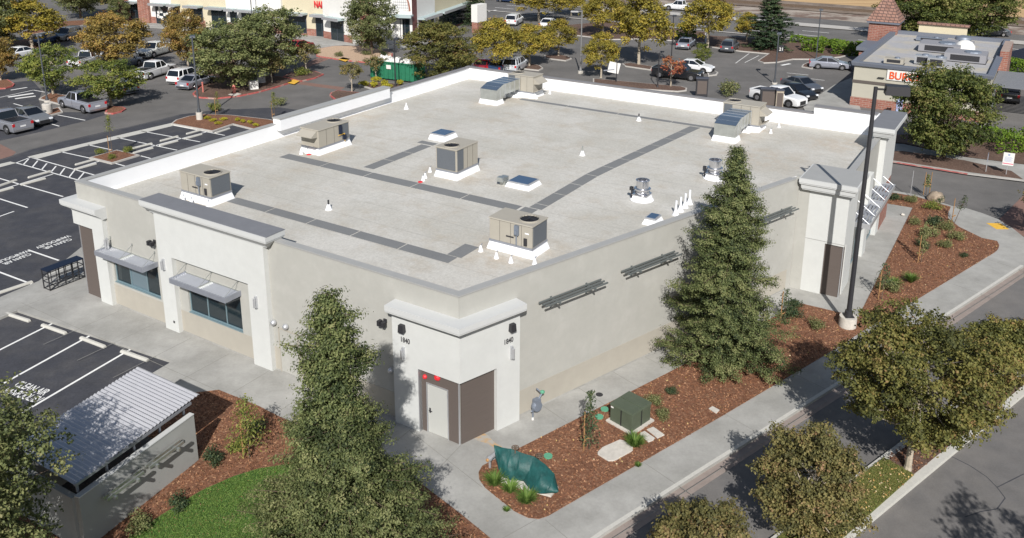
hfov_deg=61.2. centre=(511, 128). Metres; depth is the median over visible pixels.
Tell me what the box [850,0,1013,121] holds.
burger restaurant
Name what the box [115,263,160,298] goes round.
window
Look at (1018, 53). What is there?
enclosure wall
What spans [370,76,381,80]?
yellow shrub
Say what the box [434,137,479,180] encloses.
rooftop unit
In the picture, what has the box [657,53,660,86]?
lamp post
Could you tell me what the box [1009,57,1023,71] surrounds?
hedge
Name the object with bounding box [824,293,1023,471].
street tree
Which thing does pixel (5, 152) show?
brick paving
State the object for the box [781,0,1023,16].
field
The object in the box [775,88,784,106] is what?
sign pillar
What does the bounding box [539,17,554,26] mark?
parked car
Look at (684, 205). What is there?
vent pipe
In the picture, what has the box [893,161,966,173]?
red kerb
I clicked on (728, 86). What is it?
bush
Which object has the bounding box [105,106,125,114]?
planter kerb
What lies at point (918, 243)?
shrub
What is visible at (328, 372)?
conifer tree
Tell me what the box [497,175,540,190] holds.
roof skylight
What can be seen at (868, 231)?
window
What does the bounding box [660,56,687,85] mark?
young tree
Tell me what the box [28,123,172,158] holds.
concrete swale
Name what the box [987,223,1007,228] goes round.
tactile paving
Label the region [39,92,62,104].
planter kerb
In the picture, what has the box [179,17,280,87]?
broadleaf tree
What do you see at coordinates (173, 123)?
planter kerb
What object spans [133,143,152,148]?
wheel stop
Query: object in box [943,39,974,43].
restaurant roof unit
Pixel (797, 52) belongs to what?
mulch bed
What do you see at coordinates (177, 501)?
shrub
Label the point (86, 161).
wheel stop
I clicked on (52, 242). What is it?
pavement lettering
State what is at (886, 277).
young tree
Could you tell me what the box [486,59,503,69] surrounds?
parked car
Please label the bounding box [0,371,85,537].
broadleaf tree
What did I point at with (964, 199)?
young tree
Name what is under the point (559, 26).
plane tree
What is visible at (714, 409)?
vault lid
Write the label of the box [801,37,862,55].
hedge
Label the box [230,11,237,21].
window
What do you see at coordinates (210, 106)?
bush
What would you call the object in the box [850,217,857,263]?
window
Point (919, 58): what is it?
restaurant roof unit
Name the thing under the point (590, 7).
plane tree
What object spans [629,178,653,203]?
exhaust fan
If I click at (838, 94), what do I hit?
sidewalk
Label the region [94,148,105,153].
shrub
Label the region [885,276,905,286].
shrub
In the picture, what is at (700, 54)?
broadleaf tree
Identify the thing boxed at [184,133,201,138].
wheel stop
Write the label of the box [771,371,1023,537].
median kerb
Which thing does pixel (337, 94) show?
mulch bed
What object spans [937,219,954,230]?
shrub
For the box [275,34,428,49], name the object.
sidewalk
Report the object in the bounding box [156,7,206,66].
plane tree
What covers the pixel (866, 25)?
road
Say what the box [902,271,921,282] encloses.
grass tuft
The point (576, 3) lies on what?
plane tree
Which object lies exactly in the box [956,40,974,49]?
satellite dish
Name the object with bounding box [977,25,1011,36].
parked car
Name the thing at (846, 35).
road
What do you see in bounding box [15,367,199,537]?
trash enclosure
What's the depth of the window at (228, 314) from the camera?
40.62 m
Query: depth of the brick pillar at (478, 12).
129.60 m
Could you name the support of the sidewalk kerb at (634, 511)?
on the sidewalk at (588, 515)
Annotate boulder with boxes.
[926,191,944,202]
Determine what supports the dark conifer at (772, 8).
on the mulch bed at (797, 52)
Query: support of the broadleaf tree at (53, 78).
on the parking asphalt at (157, 97)
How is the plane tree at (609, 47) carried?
on the parking asphalt at (157, 97)
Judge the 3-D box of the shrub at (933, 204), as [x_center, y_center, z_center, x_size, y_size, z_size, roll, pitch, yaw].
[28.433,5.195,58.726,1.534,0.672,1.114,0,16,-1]
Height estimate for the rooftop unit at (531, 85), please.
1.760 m
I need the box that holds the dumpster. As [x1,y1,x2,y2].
[370,54,424,82]
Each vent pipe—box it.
[325,200,332,210]
[672,200,678,215]
[678,197,683,211]
[682,193,688,208]
[687,190,692,204]
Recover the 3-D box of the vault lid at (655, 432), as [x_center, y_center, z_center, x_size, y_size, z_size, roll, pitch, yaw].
[5.722,12.141,34.532,0.377,0.050,0.656,-10,19,-33]
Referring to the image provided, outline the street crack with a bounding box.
[953,457,1023,516]
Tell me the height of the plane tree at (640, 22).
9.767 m
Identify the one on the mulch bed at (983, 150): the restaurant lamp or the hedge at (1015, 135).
the hedge at (1015, 135)
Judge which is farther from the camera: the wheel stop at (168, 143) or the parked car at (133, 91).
the parked car at (133, 91)
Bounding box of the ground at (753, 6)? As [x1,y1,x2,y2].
[493,0,1023,44]
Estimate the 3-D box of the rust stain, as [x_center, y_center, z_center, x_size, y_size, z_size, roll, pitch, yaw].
[-0.940,12.288,34.096,1.406,0.002,0.516,11,19,33]
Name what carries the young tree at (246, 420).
on the mulch bed at (256, 457)
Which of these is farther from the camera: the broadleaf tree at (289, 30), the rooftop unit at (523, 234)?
the broadleaf tree at (289, 30)
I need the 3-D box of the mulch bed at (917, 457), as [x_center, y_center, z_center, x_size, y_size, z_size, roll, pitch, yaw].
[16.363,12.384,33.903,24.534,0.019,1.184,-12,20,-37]
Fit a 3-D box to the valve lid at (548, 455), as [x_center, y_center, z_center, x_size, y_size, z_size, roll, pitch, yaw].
[1.381,12.528,33.073,0.339,0.050,0.339,0,16,0]
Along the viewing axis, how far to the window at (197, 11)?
133.55 m
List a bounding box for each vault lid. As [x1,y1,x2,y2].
[598,440,632,460]
[640,431,654,441]
[647,427,663,438]
[709,406,718,413]
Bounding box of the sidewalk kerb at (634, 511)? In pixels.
[591,265,1022,537]
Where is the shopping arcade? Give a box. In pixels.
[118,0,484,43]
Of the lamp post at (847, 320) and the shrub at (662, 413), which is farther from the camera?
the lamp post at (847, 320)
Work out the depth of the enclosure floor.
32.20 m
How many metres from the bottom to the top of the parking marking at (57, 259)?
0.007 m
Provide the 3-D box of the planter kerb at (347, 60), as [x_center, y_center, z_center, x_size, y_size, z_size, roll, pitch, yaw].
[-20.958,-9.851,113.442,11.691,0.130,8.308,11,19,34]
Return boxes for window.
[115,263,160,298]
[130,4,138,20]
[155,6,168,23]
[189,290,242,332]
[190,8,202,21]
[211,10,226,27]
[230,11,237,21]
[241,13,258,17]
[288,15,306,32]
[315,17,323,36]
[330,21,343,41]
[393,0,408,10]
[396,19,409,43]
[419,18,433,35]
[439,8,464,26]
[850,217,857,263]
[866,194,874,239]
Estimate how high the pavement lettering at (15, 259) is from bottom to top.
0.002 m
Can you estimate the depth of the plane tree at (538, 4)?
139.04 m
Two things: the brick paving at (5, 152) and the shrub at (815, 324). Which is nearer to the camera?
the shrub at (815, 324)
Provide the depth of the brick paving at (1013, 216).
57.76 m
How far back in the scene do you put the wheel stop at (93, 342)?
41.33 m
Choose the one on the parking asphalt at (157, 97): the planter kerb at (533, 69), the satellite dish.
the planter kerb at (533, 69)
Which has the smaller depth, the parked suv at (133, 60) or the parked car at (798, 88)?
the parked car at (798, 88)
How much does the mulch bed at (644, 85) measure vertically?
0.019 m
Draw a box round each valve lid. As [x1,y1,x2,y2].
[544,453,552,458]
[595,414,602,419]
[601,406,608,411]
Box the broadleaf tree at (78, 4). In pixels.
[51,0,101,18]
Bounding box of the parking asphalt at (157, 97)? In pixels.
[0,0,1023,236]
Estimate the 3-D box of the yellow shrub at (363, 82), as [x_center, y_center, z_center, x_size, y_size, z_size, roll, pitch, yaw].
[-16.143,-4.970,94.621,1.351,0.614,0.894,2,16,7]
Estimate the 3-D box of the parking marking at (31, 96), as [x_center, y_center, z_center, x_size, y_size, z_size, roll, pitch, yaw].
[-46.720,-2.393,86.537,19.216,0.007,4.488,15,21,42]
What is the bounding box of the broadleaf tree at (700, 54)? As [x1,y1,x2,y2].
[691,43,711,61]
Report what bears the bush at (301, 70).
on the mulch bed at (313, 74)
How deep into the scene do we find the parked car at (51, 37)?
118.87 m
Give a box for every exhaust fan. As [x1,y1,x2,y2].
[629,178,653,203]
[703,158,722,181]
[955,35,971,40]
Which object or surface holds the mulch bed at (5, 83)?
on the planter kerb at (13, 84)
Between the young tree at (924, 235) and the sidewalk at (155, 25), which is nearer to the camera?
the young tree at (924, 235)
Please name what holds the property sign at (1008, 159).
on the mulch bed at (939, 162)
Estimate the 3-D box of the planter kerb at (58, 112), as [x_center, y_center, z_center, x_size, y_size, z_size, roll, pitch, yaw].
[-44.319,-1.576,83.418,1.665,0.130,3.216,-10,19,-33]
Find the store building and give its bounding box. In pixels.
[59,66,906,444]
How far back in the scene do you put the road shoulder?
149.53 m
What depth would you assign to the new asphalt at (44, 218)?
52.63 m
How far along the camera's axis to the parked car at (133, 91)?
90.54 m
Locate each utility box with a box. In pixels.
[248,79,258,89]
[257,73,265,82]
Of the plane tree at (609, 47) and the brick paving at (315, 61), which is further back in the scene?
the brick paving at (315, 61)
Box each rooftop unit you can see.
[179,163,234,206]
[296,117,351,155]
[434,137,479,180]
[487,207,549,259]
[508,70,547,98]
[723,98,772,132]
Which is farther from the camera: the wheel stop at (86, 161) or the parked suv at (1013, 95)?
the parked suv at (1013, 95)
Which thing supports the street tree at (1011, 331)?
on the mulch bed at (917, 457)
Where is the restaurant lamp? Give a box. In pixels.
[895,99,902,110]
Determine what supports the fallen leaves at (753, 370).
on the mulch bed at (569, 441)
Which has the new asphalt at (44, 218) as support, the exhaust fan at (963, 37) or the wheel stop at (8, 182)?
the wheel stop at (8, 182)
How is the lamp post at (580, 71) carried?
on the parking asphalt at (157, 97)
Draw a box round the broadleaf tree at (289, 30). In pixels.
[227,3,307,75]
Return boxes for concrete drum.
[42,103,52,113]
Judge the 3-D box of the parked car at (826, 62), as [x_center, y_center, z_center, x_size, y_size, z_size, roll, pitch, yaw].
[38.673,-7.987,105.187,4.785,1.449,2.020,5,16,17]
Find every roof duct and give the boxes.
[479,76,520,105]
[711,108,751,143]
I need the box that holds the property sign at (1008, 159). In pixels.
[1002,152,1014,173]
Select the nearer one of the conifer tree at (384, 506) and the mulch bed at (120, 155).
the conifer tree at (384, 506)
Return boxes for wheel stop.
[0,179,16,186]
[0,187,13,191]
[0,280,32,293]
[6,312,30,322]
[20,177,45,185]
[28,170,50,177]
[41,323,66,334]
[74,163,96,169]
[75,158,94,164]
[79,336,105,348]
[120,349,149,361]
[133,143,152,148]
[133,147,152,153]
[159,140,177,145]
[160,135,178,141]
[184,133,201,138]
[186,129,201,134]
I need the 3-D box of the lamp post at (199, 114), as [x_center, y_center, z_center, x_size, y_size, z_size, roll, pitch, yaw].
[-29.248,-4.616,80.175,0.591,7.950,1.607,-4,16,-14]
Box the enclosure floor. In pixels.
[62,436,151,493]
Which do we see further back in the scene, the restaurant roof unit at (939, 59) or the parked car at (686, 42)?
the parked car at (686, 42)
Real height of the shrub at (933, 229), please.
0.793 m
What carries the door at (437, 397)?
in the store building
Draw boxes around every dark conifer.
[460,0,484,25]
[740,0,798,51]
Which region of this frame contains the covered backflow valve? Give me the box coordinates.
[486,445,557,496]
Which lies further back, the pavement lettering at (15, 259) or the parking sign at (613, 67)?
the parking sign at (613, 67)
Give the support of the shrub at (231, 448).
on the mulch bed at (256, 457)
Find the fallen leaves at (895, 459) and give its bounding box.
[886,376,1017,471]
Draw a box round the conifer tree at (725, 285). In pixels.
[652,144,804,385]
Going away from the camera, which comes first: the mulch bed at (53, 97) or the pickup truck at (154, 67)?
the mulch bed at (53, 97)
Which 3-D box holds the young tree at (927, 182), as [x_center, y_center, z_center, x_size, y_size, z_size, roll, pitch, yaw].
[29.451,3.901,61.356,0.627,1.700,0.640,0,16,0]
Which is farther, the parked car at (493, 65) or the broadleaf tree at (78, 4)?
the broadleaf tree at (78, 4)
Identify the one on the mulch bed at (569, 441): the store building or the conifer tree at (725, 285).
the conifer tree at (725, 285)
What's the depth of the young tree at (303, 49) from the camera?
99.41 m
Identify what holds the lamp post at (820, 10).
on the mulch bed at (797, 52)
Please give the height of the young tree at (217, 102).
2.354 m
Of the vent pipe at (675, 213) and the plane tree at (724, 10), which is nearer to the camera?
the vent pipe at (675, 213)
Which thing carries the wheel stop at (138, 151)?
on the new asphalt at (44, 218)
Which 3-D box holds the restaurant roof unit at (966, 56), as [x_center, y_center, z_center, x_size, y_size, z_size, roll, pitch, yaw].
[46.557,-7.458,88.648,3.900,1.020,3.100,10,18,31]
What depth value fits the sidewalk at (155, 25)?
134.11 m
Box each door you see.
[278,327,300,377]
[428,384,447,438]
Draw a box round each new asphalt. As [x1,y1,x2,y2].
[0,81,104,140]
[0,107,295,458]
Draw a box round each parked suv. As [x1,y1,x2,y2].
[55,25,81,40]
[105,53,142,70]
[165,66,203,83]
[502,55,528,70]
[506,13,523,25]
[720,38,738,52]
[998,88,1020,103]
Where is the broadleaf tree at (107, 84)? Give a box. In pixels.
[62,58,149,105]
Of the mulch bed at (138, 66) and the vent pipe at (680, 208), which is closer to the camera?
the vent pipe at (680, 208)
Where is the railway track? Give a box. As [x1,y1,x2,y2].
[714,0,1023,23]
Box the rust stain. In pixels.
[474,434,501,446]
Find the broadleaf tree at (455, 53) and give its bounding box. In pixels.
[395,18,483,77]
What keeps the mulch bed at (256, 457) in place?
on the sidewalk at (588, 515)
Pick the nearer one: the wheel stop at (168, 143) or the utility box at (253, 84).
the wheel stop at (168, 143)
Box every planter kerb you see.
[0,79,14,88]
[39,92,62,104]
[50,107,62,115]
[89,150,139,164]
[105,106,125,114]
[171,114,270,131]
[192,76,291,98]
[283,70,323,81]
[316,46,392,62]
[524,63,542,70]
[544,54,571,60]
[577,21,705,43]
[593,78,686,91]
[622,63,652,70]
[706,35,856,63]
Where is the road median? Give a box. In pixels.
[546,2,1023,43]
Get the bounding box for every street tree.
[646,496,754,537]
[745,418,877,537]
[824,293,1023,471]
[955,311,1023,372]
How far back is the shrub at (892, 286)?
46.62 m
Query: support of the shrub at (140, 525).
on the mulch bed at (256, 457)
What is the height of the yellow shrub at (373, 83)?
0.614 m
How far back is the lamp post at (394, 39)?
93.84 m
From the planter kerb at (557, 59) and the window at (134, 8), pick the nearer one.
the planter kerb at (557, 59)
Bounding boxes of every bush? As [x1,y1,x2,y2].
[206,103,221,110]
[272,96,287,104]
[294,67,311,75]
[717,78,739,96]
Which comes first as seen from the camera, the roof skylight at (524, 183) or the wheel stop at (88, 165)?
the roof skylight at (524, 183)
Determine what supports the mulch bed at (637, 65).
on the planter kerb at (623, 64)
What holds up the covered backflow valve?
on the mulch bed at (569, 441)
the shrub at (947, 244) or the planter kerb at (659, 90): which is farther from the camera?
the planter kerb at (659, 90)
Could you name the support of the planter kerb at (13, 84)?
on the new asphalt at (58, 119)
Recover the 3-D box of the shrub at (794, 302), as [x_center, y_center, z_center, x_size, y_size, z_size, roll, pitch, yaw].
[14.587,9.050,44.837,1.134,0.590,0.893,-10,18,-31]
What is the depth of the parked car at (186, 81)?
93.15 m
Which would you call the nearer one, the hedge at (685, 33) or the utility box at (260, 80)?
the utility box at (260, 80)
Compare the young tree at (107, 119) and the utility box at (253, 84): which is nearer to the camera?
the young tree at (107, 119)
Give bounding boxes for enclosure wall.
[1009,48,1023,67]
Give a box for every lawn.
[130,465,290,537]
[777,458,913,537]
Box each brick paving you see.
[0,144,15,158]
[295,82,344,89]
[300,57,327,67]
[999,196,1023,235]
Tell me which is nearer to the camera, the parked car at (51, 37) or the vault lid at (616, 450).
the vault lid at (616, 450)
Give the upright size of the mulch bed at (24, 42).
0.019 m
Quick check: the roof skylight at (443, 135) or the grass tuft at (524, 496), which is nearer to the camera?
the grass tuft at (524, 496)
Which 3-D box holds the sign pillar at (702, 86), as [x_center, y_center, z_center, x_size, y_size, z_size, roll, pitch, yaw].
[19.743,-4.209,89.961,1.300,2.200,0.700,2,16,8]
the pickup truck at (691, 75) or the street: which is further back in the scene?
the pickup truck at (691, 75)
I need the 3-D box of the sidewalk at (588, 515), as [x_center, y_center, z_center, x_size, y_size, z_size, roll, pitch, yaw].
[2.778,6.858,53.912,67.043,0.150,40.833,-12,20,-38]
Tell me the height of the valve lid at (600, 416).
0.050 m
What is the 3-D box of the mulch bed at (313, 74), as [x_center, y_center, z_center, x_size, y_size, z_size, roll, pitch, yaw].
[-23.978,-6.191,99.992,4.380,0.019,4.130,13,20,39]
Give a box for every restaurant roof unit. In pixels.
[883,56,904,64]
[913,53,928,64]
[915,35,947,40]
[918,39,960,53]
[927,55,946,68]
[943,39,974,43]
[944,48,988,64]
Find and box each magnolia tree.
[871,0,981,35]
[890,60,1007,158]
[936,0,1023,35]
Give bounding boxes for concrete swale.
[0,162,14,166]
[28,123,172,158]
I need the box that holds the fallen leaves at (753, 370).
[493,205,996,509]
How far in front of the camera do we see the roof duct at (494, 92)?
64.68 m
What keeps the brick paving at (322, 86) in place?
on the parking asphalt at (157, 97)
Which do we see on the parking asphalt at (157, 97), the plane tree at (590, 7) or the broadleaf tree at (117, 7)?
the broadleaf tree at (117, 7)
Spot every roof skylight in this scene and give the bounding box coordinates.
[428,129,457,141]
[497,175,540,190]
[642,213,662,224]
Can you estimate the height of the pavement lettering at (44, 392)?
0.002 m
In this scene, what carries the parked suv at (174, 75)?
on the parking asphalt at (157, 97)
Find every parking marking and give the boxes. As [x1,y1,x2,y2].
[0,125,221,412]
[3,87,82,125]
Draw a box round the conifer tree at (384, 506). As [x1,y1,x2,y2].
[215,388,465,537]
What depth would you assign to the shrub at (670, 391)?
37.13 m
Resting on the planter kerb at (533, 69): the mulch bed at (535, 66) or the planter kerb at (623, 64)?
the mulch bed at (535, 66)
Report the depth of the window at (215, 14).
132.19 m
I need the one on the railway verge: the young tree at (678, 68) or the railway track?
the railway track
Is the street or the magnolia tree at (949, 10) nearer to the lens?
the street
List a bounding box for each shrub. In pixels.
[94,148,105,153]
[107,154,116,158]
[122,145,134,152]
[124,507,154,537]
[165,488,189,515]
[200,442,224,467]
[225,432,251,453]
[242,417,268,436]
[358,80,368,85]
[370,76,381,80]
[370,81,376,86]
[643,393,663,405]
[655,405,669,422]
[665,386,678,394]
[776,302,804,318]
[783,298,803,307]
[807,315,826,329]
[874,277,903,292]
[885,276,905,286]
[890,193,901,199]
[903,194,917,202]
[908,215,921,225]
[914,237,930,249]
[918,223,940,237]
[920,199,944,210]
[925,214,944,225]
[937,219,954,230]
[937,238,952,247]
[946,230,966,239]
[958,252,968,256]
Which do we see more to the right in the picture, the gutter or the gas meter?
the gutter
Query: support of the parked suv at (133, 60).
on the parking asphalt at (157, 97)
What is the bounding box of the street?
[626,277,1023,537]
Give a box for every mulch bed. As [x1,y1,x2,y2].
[0,79,12,87]
[1,390,489,537]
[2,39,53,48]
[23,20,87,34]
[41,93,65,102]
[49,108,60,114]
[94,150,134,161]
[107,106,123,112]
[131,63,209,72]
[174,114,272,129]
[194,69,290,97]
[285,70,320,79]
[317,46,391,61]
[331,90,358,98]
[361,82,403,87]
[479,193,998,518]
[527,64,541,69]
[546,54,569,59]
[567,21,704,41]
[594,79,684,90]
[625,63,651,68]
[709,35,856,61]
[889,377,1022,473]
[893,151,1021,178]
[896,131,1023,163]
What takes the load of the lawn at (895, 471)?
on the mulch bed at (917, 457)
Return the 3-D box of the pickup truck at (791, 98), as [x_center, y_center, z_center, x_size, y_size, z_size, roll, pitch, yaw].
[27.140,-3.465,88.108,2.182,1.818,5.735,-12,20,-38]
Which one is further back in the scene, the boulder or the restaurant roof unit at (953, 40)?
the restaurant roof unit at (953, 40)
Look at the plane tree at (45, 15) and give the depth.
113.33 m
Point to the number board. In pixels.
(780, 48)
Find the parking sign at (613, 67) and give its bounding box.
[604,61,620,81]
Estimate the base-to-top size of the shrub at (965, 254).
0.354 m
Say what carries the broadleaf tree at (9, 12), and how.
on the mulch bed at (24, 42)
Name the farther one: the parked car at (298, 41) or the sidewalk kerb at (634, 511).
the parked car at (298, 41)
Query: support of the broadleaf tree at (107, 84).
on the parking asphalt at (157, 97)
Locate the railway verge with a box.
[675,0,1023,25]
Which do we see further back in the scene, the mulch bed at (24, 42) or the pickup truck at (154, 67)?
the mulch bed at (24, 42)
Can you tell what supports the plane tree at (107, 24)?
on the parking asphalt at (157, 97)
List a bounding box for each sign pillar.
[695,77,708,96]
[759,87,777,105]
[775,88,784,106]
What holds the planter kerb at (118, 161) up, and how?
on the new asphalt at (44, 218)
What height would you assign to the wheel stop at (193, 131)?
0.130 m
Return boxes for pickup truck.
[0,107,33,133]
[57,89,106,113]
[66,50,105,66]
[134,59,175,79]
[136,40,172,57]
[651,62,703,81]
[664,0,687,9]
[749,84,807,107]
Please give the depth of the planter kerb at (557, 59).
110.10 m
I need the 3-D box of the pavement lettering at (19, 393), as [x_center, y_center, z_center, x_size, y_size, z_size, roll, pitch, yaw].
[-21.049,11.465,37.199,2.133,0.002,0.449,6,17,21]
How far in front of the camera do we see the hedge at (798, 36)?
121.92 m
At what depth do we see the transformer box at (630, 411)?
34.86 m
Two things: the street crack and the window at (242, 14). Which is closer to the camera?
the street crack
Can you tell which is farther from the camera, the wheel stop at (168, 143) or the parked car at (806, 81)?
the parked car at (806, 81)
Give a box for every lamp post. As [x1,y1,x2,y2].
[36,33,49,102]
[189,35,202,119]
[393,38,399,85]
[571,10,582,73]
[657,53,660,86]
[671,15,676,61]
[772,32,781,84]
[815,9,822,57]
[838,84,910,329]
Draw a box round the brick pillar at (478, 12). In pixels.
[471,3,486,32]
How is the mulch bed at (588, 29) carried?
on the planter kerb at (651, 39)
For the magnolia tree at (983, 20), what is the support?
on the ground at (753, 6)
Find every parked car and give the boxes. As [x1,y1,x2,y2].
[7,46,39,59]
[14,105,52,124]
[28,32,58,44]
[112,78,139,93]
[175,73,216,89]
[288,39,314,50]
[473,58,491,67]
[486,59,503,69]
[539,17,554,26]
[676,37,695,49]
[678,58,714,72]
[780,75,823,91]
[782,81,818,99]
[809,56,850,70]
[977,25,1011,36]
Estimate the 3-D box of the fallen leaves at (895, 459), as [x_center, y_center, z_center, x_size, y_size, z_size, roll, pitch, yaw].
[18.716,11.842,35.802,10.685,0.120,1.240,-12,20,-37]
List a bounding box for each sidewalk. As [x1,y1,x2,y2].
[0,191,1023,537]
[124,21,254,33]
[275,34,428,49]
[803,78,860,110]
[893,144,1023,179]
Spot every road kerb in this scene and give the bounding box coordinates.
[488,10,800,38]
[967,173,1023,180]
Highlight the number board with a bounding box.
[778,45,783,51]
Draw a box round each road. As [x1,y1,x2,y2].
[485,0,1023,50]
[545,0,1023,40]
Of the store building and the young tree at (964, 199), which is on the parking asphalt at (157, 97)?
the store building
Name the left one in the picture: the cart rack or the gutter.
the cart rack
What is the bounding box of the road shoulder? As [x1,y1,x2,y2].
[586,0,1023,34]
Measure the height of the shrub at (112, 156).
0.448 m
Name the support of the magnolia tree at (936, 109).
on the mulch bed at (939, 162)
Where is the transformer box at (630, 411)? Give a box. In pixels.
[606,391,653,433]
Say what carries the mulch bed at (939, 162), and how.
on the sidewalk at (1017, 169)
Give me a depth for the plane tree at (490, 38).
99.94 m
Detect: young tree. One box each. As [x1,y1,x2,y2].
[104,115,114,153]
[213,92,220,114]
[223,393,270,458]
[260,56,286,82]
[270,92,277,118]
[292,40,320,73]
[338,60,363,91]
[362,54,388,75]
[578,390,600,450]
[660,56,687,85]
[774,288,794,322]
[874,263,893,299]
[916,221,928,261]
[922,172,932,194]
[951,195,967,222]
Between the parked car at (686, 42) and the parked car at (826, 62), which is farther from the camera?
the parked car at (686, 42)
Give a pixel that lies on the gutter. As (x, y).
(668, 498)
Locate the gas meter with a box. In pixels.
[531,388,544,419]
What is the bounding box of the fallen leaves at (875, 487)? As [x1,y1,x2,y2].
[787,461,912,537]
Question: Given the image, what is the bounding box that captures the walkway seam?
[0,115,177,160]
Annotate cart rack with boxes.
[41,255,85,290]
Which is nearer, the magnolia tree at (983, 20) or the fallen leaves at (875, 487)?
the fallen leaves at (875, 487)
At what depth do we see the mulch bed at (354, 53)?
113.42 m
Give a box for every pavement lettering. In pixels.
[0,251,29,262]
[2,254,30,263]
[6,387,44,401]
[16,381,49,394]
[37,236,67,248]
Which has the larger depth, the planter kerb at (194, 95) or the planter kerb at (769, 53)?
the planter kerb at (769, 53)
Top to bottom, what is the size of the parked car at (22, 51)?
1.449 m
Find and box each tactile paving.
[287,79,298,83]
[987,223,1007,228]
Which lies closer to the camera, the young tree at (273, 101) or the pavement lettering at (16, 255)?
the pavement lettering at (16, 255)
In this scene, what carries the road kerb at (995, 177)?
on the sidewalk at (1017, 169)
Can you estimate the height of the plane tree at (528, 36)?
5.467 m
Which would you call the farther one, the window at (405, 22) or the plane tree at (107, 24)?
the window at (405, 22)
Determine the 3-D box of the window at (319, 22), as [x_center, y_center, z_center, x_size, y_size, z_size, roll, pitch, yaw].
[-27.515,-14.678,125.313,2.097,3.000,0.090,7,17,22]
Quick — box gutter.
[602,268,1023,537]
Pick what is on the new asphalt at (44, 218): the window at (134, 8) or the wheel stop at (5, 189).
the wheel stop at (5, 189)
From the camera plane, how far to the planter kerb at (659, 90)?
93.22 m
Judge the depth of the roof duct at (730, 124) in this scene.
55.33 m
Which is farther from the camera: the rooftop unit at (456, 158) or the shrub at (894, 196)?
the shrub at (894, 196)
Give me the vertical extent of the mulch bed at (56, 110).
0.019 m
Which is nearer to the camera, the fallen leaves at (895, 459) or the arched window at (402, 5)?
the fallen leaves at (895, 459)
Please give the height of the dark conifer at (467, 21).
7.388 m
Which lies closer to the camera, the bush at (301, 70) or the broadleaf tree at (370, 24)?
the bush at (301, 70)
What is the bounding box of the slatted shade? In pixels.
[992,70,1023,109]
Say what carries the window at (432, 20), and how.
in the shopping arcade
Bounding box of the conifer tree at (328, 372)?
[245,284,430,537]
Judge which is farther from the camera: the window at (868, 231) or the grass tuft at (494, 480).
the window at (868, 231)
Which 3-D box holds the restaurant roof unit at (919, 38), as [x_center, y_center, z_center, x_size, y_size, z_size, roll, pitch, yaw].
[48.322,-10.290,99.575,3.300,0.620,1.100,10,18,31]
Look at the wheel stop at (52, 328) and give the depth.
42.54 m
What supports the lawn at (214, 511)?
on the mulch bed at (256, 457)
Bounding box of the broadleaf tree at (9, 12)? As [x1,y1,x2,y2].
[0,0,31,43]
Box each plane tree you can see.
[0,0,67,47]
[0,36,19,79]
[69,10,153,71]
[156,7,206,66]
[470,15,520,63]
[510,0,572,20]
[510,23,553,65]
[541,17,578,55]
[558,0,587,15]
[580,0,624,31]
[582,31,620,77]
[608,0,677,63]
[676,0,740,47]
[733,12,761,41]
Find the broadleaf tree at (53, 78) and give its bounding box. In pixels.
[14,40,82,93]
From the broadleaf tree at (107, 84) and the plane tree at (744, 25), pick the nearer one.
the broadleaf tree at (107, 84)
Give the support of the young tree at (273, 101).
on the new asphalt at (44, 218)
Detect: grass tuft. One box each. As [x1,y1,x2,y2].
[480,468,508,486]
[498,476,521,493]
[503,505,510,511]
[514,483,541,504]
[623,429,647,447]
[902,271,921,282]
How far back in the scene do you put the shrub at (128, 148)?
70.64 m
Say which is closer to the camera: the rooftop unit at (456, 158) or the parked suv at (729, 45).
the rooftop unit at (456, 158)
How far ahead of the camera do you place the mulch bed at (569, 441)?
37.63 m
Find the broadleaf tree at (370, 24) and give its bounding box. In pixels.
[340,0,399,54]
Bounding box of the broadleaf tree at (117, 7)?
[106,0,130,18]
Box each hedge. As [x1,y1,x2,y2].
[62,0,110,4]
[676,24,695,38]
[789,34,825,43]
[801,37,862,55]
[980,126,1023,153]
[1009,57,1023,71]
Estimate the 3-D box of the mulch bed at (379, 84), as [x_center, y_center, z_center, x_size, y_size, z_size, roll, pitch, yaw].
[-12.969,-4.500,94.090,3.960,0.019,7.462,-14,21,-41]
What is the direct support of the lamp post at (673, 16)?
on the parking asphalt at (157, 97)

